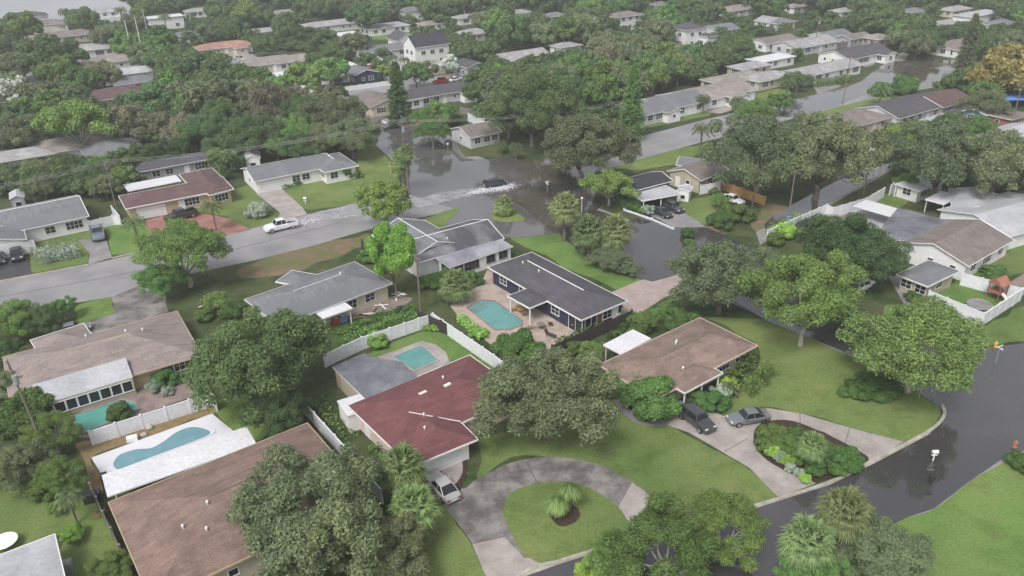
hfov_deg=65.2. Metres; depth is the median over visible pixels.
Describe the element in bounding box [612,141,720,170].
lawn
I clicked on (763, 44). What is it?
house
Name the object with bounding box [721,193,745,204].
sedan car
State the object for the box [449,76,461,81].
sedan car
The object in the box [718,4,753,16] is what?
house
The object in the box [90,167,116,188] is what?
evergreen tree
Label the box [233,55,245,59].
sedan car
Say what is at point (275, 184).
garage door
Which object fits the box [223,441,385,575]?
oak tree
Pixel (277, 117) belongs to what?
oak tree
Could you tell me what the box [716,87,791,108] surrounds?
lawn
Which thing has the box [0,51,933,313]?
road
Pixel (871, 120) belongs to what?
house
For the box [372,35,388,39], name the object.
lawn
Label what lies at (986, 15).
house
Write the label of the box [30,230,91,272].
lawn
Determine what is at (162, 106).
evergreen tree
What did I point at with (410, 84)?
road
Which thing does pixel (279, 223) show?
pickup truck
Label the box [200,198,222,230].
palm tree
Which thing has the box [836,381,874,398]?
shrub
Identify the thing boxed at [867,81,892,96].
shrub
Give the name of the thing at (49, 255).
hedge
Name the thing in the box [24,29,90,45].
house
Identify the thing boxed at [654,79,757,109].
house
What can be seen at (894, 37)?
oak tree
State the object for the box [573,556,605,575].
shrub
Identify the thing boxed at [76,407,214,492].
gravel path
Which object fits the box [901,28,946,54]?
evergreen tree
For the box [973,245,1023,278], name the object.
lawn
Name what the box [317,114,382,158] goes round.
oak tree
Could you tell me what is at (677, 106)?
house
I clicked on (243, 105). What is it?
oak tree
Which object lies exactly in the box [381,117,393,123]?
pickup truck
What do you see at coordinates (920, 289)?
window
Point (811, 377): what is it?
lawn
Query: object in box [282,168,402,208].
lawn
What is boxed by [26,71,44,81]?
canal water
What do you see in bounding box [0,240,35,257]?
garage door
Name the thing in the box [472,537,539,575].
driveway
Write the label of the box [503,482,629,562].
lawn
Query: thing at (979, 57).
lawn
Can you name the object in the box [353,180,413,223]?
flowering tree
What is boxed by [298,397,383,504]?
fence
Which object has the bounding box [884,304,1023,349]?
lawn
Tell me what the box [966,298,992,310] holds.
trampoline
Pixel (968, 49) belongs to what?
pine tree
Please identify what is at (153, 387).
shrub
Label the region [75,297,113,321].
lawn
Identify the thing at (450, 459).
garage door
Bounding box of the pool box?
[126,434,137,442]
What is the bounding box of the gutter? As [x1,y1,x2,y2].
[523,433,929,575]
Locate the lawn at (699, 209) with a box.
[678,195,720,224]
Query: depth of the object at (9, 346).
100.49 m
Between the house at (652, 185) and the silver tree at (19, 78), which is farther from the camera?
the silver tree at (19, 78)
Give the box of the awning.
[316,303,352,333]
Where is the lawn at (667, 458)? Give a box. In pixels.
[476,400,775,526]
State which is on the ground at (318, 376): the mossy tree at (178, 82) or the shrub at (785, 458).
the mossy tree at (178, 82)
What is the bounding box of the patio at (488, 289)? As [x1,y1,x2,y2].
[450,270,631,350]
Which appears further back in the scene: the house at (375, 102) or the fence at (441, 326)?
the house at (375, 102)
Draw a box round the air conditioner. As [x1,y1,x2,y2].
[62,557,73,573]
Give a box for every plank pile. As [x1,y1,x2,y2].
[351,310,373,318]
[368,303,388,312]
[388,292,407,300]
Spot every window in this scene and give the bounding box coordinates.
[15,201,22,206]
[44,225,56,234]
[46,405,53,411]
[53,400,67,412]
[65,219,83,230]
[65,397,78,409]
[76,393,89,406]
[88,390,101,403]
[95,50,103,54]
[99,386,112,399]
[110,383,123,396]
[121,380,134,392]
[151,170,160,177]
[165,168,174,174]
[173,360,191,371]
[184,196,200,206]
[194,161,207,169]
[214,192,228,201]
[227,566,240,575]
[292,174,300,181]
[301,173,310,179]
[330,171,338,178]
[343,298,357,312]
[365,291,375,303]
[376,107,385,113]
[454,264,463,271]
[464,259,479,271]
[474,137,480,144]
[484,136,489,141]
[486,253,495,263]
[492,134,497,140]
[499,249,507,259]
[499,276,506,286]
[551,305,559,316]
[585,317,591,328]
[603,309,611,319]
[656,113,662,119]
[717,362,729,371]
[762,81,768,87]
[899,278,912,289]
[902,188,911,195]
[914,283,926,295]
[919,189,929,197]
[935,281,942,289]
[969,263,976,272]
[982,254,991,264]
[997,247,1003,255]
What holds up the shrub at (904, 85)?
on the ground at (318, 376)
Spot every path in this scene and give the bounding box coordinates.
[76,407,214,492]
[442,462,462,484]
[614,399,672,425]
[888,276,928,305]
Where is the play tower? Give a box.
[985,275,1013,306]
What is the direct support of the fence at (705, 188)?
on the ground at (318, 376)
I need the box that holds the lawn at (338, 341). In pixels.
[331,304,424,350]
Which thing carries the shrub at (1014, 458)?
on the lawn at (974, 527)
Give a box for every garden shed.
[9,189,25,206]
[244,150,260,166]
[337,394,362,432]
[676,184,692,201]
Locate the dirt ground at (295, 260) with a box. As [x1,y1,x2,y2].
[236,233,370,277]
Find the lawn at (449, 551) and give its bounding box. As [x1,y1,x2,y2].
[403,506,485,575]
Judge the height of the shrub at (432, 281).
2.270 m
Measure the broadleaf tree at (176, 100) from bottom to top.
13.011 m
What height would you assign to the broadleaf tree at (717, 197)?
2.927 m
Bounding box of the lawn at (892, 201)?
[876,193,908,207]
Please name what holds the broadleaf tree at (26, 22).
on the ground at (318, 376)
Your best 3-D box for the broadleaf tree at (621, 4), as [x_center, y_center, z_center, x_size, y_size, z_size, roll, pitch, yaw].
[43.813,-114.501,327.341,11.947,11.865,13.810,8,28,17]
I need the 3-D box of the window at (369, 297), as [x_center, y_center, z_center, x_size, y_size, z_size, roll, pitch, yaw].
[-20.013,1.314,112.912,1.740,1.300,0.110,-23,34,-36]
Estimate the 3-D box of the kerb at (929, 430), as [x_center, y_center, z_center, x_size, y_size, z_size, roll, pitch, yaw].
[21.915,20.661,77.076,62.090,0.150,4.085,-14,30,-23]
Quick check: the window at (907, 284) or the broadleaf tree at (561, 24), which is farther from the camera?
the broadleaf tree at (561, 24)
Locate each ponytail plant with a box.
[543,493,569,518]
[557,481,583,509]
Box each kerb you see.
[0,264,87,281]
[112,252,135,258]
[516,404,946,575]
[909,459,1001,516]
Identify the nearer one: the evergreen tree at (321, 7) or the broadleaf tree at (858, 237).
the broadleaf tree at (858, 237)
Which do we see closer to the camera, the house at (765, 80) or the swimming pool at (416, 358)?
the swimming pool at (416, 358)
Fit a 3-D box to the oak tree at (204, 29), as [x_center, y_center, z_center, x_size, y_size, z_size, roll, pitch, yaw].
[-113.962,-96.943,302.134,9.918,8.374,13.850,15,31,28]
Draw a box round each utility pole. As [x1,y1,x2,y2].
[6,358,49,458]
[103,160,117,209]
[399,120,404,144]
[413,255,421,311]
[619,101,624,133]
[751,165,757,207]
[788,169,799,215]
[842,54,854,104]
[863,145,877,194]
[1014,85,1022,113]
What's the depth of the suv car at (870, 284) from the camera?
114.79 m
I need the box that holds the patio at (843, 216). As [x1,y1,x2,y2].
[831,213,851,220]
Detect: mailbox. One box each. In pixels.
[929,474,936,484]
[931,450,938,460]
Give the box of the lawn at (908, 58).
[895,54,919,60]
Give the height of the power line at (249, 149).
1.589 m
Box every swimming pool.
[73,398,139,435]
[108,425,215,471]
[390,345,439,371]
[466,299,522,329]
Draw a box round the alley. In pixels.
[756,166,897,244]
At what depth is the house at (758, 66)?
237.92 m
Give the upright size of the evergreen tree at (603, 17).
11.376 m
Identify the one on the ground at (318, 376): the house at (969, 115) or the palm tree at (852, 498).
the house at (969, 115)
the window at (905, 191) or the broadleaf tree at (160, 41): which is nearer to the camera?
the window at (905, 191)
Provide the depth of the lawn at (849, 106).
206.56 m
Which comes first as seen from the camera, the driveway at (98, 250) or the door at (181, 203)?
the driveway at (98, 250)
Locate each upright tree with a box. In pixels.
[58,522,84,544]
[364,220,416,297]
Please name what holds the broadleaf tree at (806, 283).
on the lawn at (811, 377)
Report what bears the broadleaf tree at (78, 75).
on the ground at (318, 376)
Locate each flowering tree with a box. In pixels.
[29,97,119,144]
[205,147,228,165]
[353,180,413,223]
[375,64,390,79]
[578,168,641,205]
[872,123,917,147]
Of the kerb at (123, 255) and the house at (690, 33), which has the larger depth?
the house at (690, 33)
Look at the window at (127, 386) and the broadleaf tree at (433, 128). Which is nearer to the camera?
the window at (127, 386)
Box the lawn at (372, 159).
[355,144,395,179]
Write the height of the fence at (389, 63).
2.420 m
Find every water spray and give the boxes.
[276,217,320,230]
[465,187,495,193]
[491,182,519,193]
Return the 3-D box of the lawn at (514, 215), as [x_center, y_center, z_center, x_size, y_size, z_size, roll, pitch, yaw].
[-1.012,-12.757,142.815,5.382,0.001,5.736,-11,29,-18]
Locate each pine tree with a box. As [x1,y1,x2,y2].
[384,61,411,125]
[617,64,646,141]
[951,13,979,71]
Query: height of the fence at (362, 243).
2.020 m
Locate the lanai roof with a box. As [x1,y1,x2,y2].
[102,427,255,497]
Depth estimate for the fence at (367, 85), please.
232.01 m
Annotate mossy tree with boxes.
[94,103,155,142]
[129,111,170,139]
[155,127,188,144]
[165,78,185,102]
[168,112,207,151]
[246,79,291,115]
[253,103,279,125]
[262,120,287,150]
[284,84,309,96]
[307,83,342,96]
[596,44,624,60]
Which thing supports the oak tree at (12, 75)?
on the ground at (318, 376)
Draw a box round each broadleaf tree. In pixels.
[0,10,44,41]
[0,298,39,339]
[0,386,55,439]
[10,96,43,114]
[18,409,84,452]
[32,454,88,493]
[33,88,74,105]
[35,53,81,79]
[49,295,77,319]
[60,64,104,86]
[84,548,133,575]
[85,155,118,171]
[108,29,144,53]
[111,166,131,184]
[128,216,233,287]
[129,0,157,16]
[131,262,189,300]
[142,23,177,43]
[145,35,177,51]
[151,69,185,83]
[172,80,208,111]
[199,290,232,310]
[214,133,246,149]
[229,0,258,20]
[235,68,267,79]
[259,135,284,159]
[266,75,288,91]
[277,123,312,145]
[280,112,318,132]
[282,60,328,92]
[314,56,350,84]
[406,0,423,6]
[408,107,436,126]
[411,120,450,147]
[427,99,456,123]
[454,0,471,13]
[479,65,507,79]
[481,7,510,31]
[484,96,527,138]
[491,62,513,70]
[516,14,534,23]
[549,15,578,41]
[556,53,587,66]
[574,55,602,66]
[574,59,618,83]
[576,0,601,10]
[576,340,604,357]
[579,526,646,575]
[581,73,622,104]
[600,491,717,575]
[603,0,633,11]
[609,58,629,85]
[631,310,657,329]
[638,56,670,96]
[647,6,661,18]
[649,40,680,58]
[654,3,684,24]
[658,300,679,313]
[671,56,691,84]
[688,486,771,573]
[695,96,708,106]
[710,193,731,208]
[731,98,777,121]
[734,248,870,346]
[752,0,785,15]
[767,92,793,114]
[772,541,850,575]
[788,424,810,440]
[835,294,991,393]
[886,22,916,47]
[932,80,948,89]
[963,115,998,133]
[967,79,1005,93]
[1013,5,1023,23]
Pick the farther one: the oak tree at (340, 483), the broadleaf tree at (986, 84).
the broadleaf tree at (986, 84)
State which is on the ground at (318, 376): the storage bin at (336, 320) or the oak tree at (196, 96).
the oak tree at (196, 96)
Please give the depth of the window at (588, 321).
105.64 m
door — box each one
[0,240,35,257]
[136,203,166,218]
[178,200,185,208]
[184,165,190,172]
[259,178,284,192]
[312,171,318,181]
[364,424,370,439]
[422,448,462,477]
[443,95,446,102]
[568,314,582,332]
[596,313,602,324]
[612,306,618,318]
[675,176,679,186]
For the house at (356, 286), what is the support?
on the ground at (318, 376)
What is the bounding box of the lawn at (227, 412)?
[214,393,274,442]
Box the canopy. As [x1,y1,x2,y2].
[924,191,949,211]
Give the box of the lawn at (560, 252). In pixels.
[510,233,639,289]
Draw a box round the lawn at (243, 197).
[196,185,279,227]
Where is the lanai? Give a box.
[332,353,416,398]
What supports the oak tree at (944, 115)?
on the ground at (318, 376)
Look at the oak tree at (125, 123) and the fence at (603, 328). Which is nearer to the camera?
the fence at (603, 328)
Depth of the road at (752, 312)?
103.56 m
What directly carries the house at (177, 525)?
on the ground at (318, 376)
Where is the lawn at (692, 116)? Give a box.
[640,109,710,128]
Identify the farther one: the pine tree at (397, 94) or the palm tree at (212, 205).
the pine tree at (397, 94)
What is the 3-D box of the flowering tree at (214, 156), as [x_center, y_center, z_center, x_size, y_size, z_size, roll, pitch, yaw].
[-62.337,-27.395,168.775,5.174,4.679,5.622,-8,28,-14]
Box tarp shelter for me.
[1005,94,1023,99]
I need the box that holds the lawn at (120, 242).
[103,220,150,254]
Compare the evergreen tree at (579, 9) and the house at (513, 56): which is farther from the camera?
the evergreen tree at (579, 9)
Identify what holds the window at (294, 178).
in the house at (326, 168)
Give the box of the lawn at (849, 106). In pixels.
[806,95,890,116]
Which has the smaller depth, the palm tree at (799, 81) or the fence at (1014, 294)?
the fence at (1014, 294)
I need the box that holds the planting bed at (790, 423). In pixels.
[753,420,868,481]
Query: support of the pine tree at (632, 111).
on the ground at (318, 376)
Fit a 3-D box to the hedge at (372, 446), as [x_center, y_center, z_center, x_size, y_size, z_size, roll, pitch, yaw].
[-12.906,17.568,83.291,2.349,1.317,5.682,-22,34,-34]
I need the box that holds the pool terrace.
[91,414,232,472]
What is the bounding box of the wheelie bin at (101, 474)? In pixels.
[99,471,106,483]
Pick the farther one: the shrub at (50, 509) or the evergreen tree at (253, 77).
the evergreen tree at (253, 77)
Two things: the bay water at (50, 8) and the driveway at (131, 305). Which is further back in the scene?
the bay water at (50, 8)
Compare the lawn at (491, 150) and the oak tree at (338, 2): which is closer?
the lawn at (491, 150)
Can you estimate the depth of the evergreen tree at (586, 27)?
278.20 m
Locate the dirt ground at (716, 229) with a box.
[707,226,721,231]
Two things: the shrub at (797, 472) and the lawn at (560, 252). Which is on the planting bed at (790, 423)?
the shrub at (797, 472)
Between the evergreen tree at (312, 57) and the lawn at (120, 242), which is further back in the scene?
the evergreen tree at (312, 57)
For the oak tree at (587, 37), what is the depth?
266.43 m
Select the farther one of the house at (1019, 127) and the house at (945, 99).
the house at (945, 99)
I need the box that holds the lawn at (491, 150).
[456,142,503,156]
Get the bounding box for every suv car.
[8,246,24,261]
[482,177,507,188]
[661,198,684,213]
[679,400,716,433]
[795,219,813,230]
[847,279,875,291]
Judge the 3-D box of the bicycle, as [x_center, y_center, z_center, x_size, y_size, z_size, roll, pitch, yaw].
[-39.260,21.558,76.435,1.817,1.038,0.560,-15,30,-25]
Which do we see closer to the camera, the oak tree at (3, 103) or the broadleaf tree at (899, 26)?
the oak tree at (3, 103)
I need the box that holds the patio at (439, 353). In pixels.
[378,341,449,375]
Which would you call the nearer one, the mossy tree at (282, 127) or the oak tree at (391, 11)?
the mossy tree at (282, 127)
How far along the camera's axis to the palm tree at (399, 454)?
74.80 m
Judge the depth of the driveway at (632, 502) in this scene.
77.36 m
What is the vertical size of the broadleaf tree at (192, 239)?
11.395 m
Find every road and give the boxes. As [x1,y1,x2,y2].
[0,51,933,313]
[272,72,1023,475]
[345,74,463,97]
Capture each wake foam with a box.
[297,201,377,224]
[411,187,503,207]
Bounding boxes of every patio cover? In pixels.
[123,175,181,193]
[603,329,650,360]
[854,200,896,216]
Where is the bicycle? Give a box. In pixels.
[91,508,111,519]
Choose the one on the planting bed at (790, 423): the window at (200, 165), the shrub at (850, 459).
the shrub at (850, 459)
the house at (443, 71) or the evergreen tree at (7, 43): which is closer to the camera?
the house at (443, 71)
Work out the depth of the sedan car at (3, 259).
128.45 m
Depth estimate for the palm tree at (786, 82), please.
211.92 m
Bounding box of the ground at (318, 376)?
[0,0,1023,575]
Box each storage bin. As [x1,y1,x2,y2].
[82,488,101,504]
[332,316,340,324]
[339,314,346,322]
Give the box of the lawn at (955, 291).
[937,280,1004,311]
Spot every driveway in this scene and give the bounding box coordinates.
[0,257,31,279]
[80,239,111,264]
[89,285,168,332]
[144,213,251,235]
[256,189,306,218]
[424,457,650,574]
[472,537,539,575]
[612,273,687,312]
[618,483,648,523]
[649,211,706,227]
[668,400,903,496]
[706,106,733,113]
[813,82,840,93]
[1011,273,1023,295]
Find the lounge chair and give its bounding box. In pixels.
[544,328,556,337]
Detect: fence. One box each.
[87,393,217,445]
[88,205,121,227]
[88,482,132,575]
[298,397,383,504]
[321,79,349,84]
[323,312,503,367]
[345,81,390,90]
[361,239,385,274]
[367,55,404,65]
[416,309,502,359]
[460,106,494,119]
[467,113,484,123]
[551,309,632,348]
[623,208,673,229]
[699,181,720,194]
[722,181,765,205]
[766,187,885,237]
[771,41,847,50]
[863,162,892,179]
[889,182,896,196]
[927,272,1023,323]
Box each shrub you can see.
[20,476,56,502]
[45,501,65,515]
[105,400,132,421]
[144,378,165,392]
[148,368,182,386]
[160,385,174,395]
[194,307,212,321]
[217,298,246,317]
[242,201,269,217]
[292,179,300,184]
[350,170,363,177]
[356,249,372,263]
[366,330,387,348]
[419,273,442,289]
[422,324,430,330]
[431,324,438,330]
[438,266,457,283]
[451,113,466,124]
[463,270,477,281]
[467,327,489,338]
[476,278,485,285]
[489,327,546,365]
[566,341,590,354]
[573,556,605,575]
[616,372,682,421]
[619,311,631,323]
[625,196,645,211]
[628,322,651,335]
[640,204,654,214]
[648,307,665,319]
[664,306,700,330]
[680,227,694,237]
[682,238,696,244]
[685,387,701,403]
[696,389,732,411]
[705,208,734,229]
[708,187,719,194]
[708,383,732,395]
[719,376,739,390]
[720,353,779,398]
[721,203,756,222]
[740,354,752,364]
[753,422,788,445]
[756,436,774,455]
[764,445,784,456]
[766,232,784,246]
[772,450,785,462]
[775,432,799,452]
[777,222,800,238]
[779,454,796,464]
[784,462,799,472]
[786,441,809,465]
[793,468,805,476]
[798,473,811,483]
[804,458,826,477]
[816,439,835,457]
[823,444,864,474]
[827,461,847,475]
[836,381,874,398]
[844,367,904,403]
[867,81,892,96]
[890,74,920,94]
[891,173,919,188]
[903,290,921,301]
[947,73,959,88]
[978,264,1006,279]
[1003,449,1023,473]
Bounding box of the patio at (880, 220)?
[851,209,889,229]
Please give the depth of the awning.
107.57 m
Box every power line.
[105,122,392,161]
[111,122,399,162]
[112,120,394,159]
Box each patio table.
[0,532,17,549]
[517,305,525,313]
[536,321,544,329]
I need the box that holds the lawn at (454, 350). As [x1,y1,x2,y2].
[332,330,491,368]
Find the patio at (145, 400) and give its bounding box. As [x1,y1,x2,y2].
[73,383,195,437]
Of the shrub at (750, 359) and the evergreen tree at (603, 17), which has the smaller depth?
the shrub at (750, 359)
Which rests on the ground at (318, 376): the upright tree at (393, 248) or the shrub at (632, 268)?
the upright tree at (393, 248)
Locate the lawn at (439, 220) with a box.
[420,208,458,227]
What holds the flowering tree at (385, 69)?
on the ground at (318, 376)
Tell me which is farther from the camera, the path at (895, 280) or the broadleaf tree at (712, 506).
the path at (895, 280)
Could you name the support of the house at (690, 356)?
on the ground at (318, 376)
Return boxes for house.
[0,145,55,164]
[0,195,88,257]
[0,533,64,575]
[2,11,48,19]
[2,311,198,414]
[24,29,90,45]
[28,131,115,157]
[30,26,66,34]
[39,19,67,29]
[76,53,142,67]
[78,43,118,56]
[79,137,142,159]
[89,85,143,102]
[91,7,120,17]
[97,65,156,86]
[108,422,371,575]
[109,75,153,86]
[118,168,233,218]
[134,151,212,180]
[145,13,184,28]
[173,31,202,42]
[183,7,206,17]
[193,40,252,55]
[237,54,286,71]
[240,152,358,192]
[244,261,392,324]
[252,27,271,33]
[269,53,305,71]
[271,71,304,76]
[273,9,292,16]
[300,18,361,32]
[336,31,355,37]
[345,64,378,84]
[347,355,522,477]
[350,42,403,58]
[355,90,391,116]
[358,21,409,36]
[371,218,512,276]
[383,66,430,80]
[386,30,409,43]
[397,107,440,127]
[399,6,424,19]
[399,60,446,74]
[402,31,449,62]
[405,80,476,106]
[406,97,424,109]
[415,20,447,29]
[450,121,501,148]
[451,14,471,25]
[454,28,491,40]
[454,58,480,76]
[487,252,627,332]
[497,47,548,61]
[515,9,531,14]
[544,12,564,18]
[548,41,582,52]
[600,317,757,402]
[608,10,644,29]
[617,171,681,205]
[624,100,663,124]
[641,89,707,122]
[648,1,664,8]
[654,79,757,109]
[667,157,729,192]
[673,22,718,44]
[699,70,760,85]
[706,22,739,38]
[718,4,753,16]
[725,60,772,73]
[745,53,796,68]
[748,70,790,90]
[752,33,799,51]
[753,15,780,29]
[767,17,795,30]
[772,34,839,54]
[781,58,862,85]
[784,3,809,13]
[808,28,851,38]
[818,43,897,64]
[826,108,892,132]
[827,7,854,16]
[835,31,869,46]
[856,92,941,122]
[862,33,890,45]
[894,175,943,202]
[895,219,1014,297]
[904,7,926,14]
[920,113,943,121]
[923,88,969,113]
[926,38,964,57]
[936,5,972,17]
[936,19,956,25]
[937,187,1023,249]
[952,9,1000,24]
[962,108,992,119]
[975,122,1023,136]
[980,19,1015,30]
[987,109,1023,126]
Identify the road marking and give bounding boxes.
[0,221,343,296]
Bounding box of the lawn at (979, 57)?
[949,55,983,60]
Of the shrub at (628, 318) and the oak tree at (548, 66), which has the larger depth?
the oak tree at (548, 66)
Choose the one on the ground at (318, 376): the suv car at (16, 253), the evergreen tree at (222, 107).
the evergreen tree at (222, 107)
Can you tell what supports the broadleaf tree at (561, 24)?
on the ground at (318, 376)
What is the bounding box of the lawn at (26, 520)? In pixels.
[0,449,128,575]
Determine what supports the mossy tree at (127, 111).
on the ground at (318, 376)
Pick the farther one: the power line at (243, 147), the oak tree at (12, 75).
the oak tree at (12, 75)
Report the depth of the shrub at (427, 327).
106.91 m
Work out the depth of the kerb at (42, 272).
124.95 m
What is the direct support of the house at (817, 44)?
on the ground at (318, 376)
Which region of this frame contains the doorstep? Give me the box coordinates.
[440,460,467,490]
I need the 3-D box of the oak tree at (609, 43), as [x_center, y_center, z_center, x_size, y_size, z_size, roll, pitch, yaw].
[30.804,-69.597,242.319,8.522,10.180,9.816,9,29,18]
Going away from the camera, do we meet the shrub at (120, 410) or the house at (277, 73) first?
the shrub at (120, 410)
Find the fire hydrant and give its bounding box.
[1012,440,1018,447]
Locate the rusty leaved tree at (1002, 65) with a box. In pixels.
[964,43,1023,99]
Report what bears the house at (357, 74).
on the ground at (318, 376)
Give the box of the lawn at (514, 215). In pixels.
[490,209,524,221]
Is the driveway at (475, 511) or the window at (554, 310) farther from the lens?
the window at (554, 310)
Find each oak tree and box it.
[0,51,32,73]
[0,60,25,74]
[0,70,29,93]
[0,98,11,111]
[0,111,48,148]
[0,163,20,173]
[0,370,21,398]
[0,436,52,493]
[8,80,62,98]
[15,158,55,176]
[19,172,56,200]
[21,122,70,144]
[53,69,68,81]
[57,83,88,101]
[84,59,122,87]
[88,23,129,44]
[88,173,125,199]
[99,160,123,169]
[112,114,134,131]
[118,13,150,32]
[125,41,156,64]
[171,77,249,114]
[194,19,218,41]
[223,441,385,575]
[231,77,271,98]
[233,98,251,114]
[250,0,267,11]
[268,113,282,120]
[293,93,368,124]
[297,128,331,153]
[298,121,336,146]
[302,91,327,102]
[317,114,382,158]
[329,501,437,575]
[332,0,342,17]
[336,31,369,53]
[337,100,365,116]
[371,0,394,22]
[467,10,490,26]
[468,345,622,446]
[476,68,506,98]
[479,91,497,118]
[528,22,555,46]
[540,64,551,70]
[540,112,642,183]
[548,62,579,74]
[573,12,599,43]
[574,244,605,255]
[582,29,618,41]
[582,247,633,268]
[583,49,597,59]
[586,36,614,52]
[587,7,609,13]
[604,42,627,47]
[606,63,649,100]
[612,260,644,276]
[616,32,661,49]
[616,43,641,62]
[638,19,677,41]
[644,15,675,32]
[664,238,782,314]
[674,42,689,50]
[675,51,695,79]
[697,113,815,194]
[729,96,751,109]
[782,110,896,200]
[832,509,936,575]
[884,29,912,50]
[884,118,999,202]
[899,31,935,59]
[931,110,967,121]
[944,126,1023,196]
[952,87,1013,114]
[996,30,1023,46]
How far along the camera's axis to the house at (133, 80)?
232.45 m
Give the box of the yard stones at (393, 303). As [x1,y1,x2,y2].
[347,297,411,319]
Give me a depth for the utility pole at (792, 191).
137.58 m
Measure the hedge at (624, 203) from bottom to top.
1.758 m
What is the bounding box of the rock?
[145,424,153,429]
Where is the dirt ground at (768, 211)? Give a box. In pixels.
[750,204,786,230]
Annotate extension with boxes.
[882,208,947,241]
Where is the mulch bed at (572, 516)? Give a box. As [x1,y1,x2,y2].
[549,505,579,525]
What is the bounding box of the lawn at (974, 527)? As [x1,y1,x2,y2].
[777,461,1023,575]
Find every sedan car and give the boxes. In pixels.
[0,251,6,263]
[52,321,91,332]
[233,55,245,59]
[382,122,400,129]
[425,471,460,504]
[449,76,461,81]
[650,205,673,218]
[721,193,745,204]
[725,406,770,427]
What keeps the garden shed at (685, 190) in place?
on the ground at (318, 376)
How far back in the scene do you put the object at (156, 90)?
194.59 m
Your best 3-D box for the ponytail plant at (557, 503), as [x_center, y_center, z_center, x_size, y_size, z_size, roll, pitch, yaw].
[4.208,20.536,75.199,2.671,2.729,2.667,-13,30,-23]
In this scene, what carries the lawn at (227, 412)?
on the ground at (318, 376)
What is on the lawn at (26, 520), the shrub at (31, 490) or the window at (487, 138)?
the shrub at (31, 490)
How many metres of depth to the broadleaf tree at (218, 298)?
111.28 m
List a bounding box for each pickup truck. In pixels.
[89,223,105,241]
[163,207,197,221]
[263,217,298,233]
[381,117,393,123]
[432,76,449,84]
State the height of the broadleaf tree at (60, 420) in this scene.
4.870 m
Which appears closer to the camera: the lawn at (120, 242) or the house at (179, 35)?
the lawn at (120, 242)
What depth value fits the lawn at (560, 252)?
126.65 m
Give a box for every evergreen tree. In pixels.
[0,36,19,54]
[0,103,37,117]
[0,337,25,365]
[12,303,58,335]
[15,32,89,67]
[19,168,49,196]
[51,172,74,196]
[52,152,77,165]
[55,158,85,168]
[60,6,100,28]
[68,160,99,177]
[71,84,89,95]
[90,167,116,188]
[117,142,159,165]
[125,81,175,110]
[133,107,163,125]
[139,45,183,68]
[152,49,217,80]
[152,100,172,113]
[153,138,188,158]
[166,109,188,121]
[168,113,228,145]
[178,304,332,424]
[193,68,244,81]
[198,95,241,124]
[201,133,232,153]
[214,17,252,39]
[223,112,282,151]
[233,114,253,125]
[237,385,313,436]
[240,75,265,81]
[270,18,298,39]
[278,91,318,118]
[278,131,320,157]
[303,54,328,65]
[307,0,336,20]
[333,85,351,96]
[344,1,390,27]
[401,60,438,87]
[469,65,589,146]
[493,15,529,50]
[506,64,543,78]
[510,17,531,49]
[548,68,572,78]
[562,5,588,17]
[563,73,587,84]
[565,77,593,105]
[569,49,589,58]
[572,18,605,46]
[582,8,620,27]
[629,48,676,93]
[658,54,680,82]
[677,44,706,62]
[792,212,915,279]
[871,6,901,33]
[899,15,929,29]
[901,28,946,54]
[1010,2,1023,17]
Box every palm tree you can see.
[22,183,36,202]
[53,486,86,522]
[113,6,127,16]
[120,213,147,250]
[157,13,171,30]
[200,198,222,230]
[377,440,430,495]
[386,55,398,62]
[386,155,409,181]
[386,481,443,536]
[389,147,411,185]
[395,144,414,194]
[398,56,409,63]
[436,268,472,303]
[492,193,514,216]
[494,138,508,153]
[508,142,522,159]
[546,190,581,240]
[569,212,605,255]
[597,212,634,249]
[691,122,711,157]
[696,94,710,113]
[713,170,730,192]
[722,381,740,397]
[775,510,838,574]
[778,77,796,92]
[790,74,806,92]
[795,430,828,464]
[813,484,876,552]
[870,84,891,101]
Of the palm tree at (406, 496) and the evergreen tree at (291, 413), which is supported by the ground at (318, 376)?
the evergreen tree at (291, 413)
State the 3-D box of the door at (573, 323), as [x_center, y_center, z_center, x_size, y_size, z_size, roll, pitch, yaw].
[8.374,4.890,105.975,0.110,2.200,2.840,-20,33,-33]
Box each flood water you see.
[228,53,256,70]
[364,114,605,224]
[443,207,554,237]
[512,138,640,182]
[512,181,601,232]
[527,215,1023,575]
[566,210,640,238]
[764,159,892,228]
[773,67,894,116]
[807,164,886,201]
[866,60,980,87]
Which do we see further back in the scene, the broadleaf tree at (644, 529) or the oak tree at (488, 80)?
the oak tree at (488, 80)
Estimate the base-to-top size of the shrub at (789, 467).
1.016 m
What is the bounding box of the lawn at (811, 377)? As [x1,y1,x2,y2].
[701,316,940,441]
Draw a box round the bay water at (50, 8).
[0,0,130,25]
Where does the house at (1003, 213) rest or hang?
on the ground at (318, 376)
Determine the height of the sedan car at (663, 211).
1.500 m
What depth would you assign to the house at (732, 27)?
296.28 m
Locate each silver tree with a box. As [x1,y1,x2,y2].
[0,75,22,100]
[438,54,458,76]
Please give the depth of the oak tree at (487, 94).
197.81 m
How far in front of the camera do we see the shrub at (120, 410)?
89.89 m
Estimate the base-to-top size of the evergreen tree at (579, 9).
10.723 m
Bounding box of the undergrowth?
[0,0,1023,194]
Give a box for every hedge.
[28,238,80,264]
[310,394,357,442]
[332,303,416,342]
[368,442,408,470]
[456,314,488,340]
[555,320,601,342]
[606,306,668,338]
[612,193,649,214]
[765,212,801,235]
[812,73,852,86]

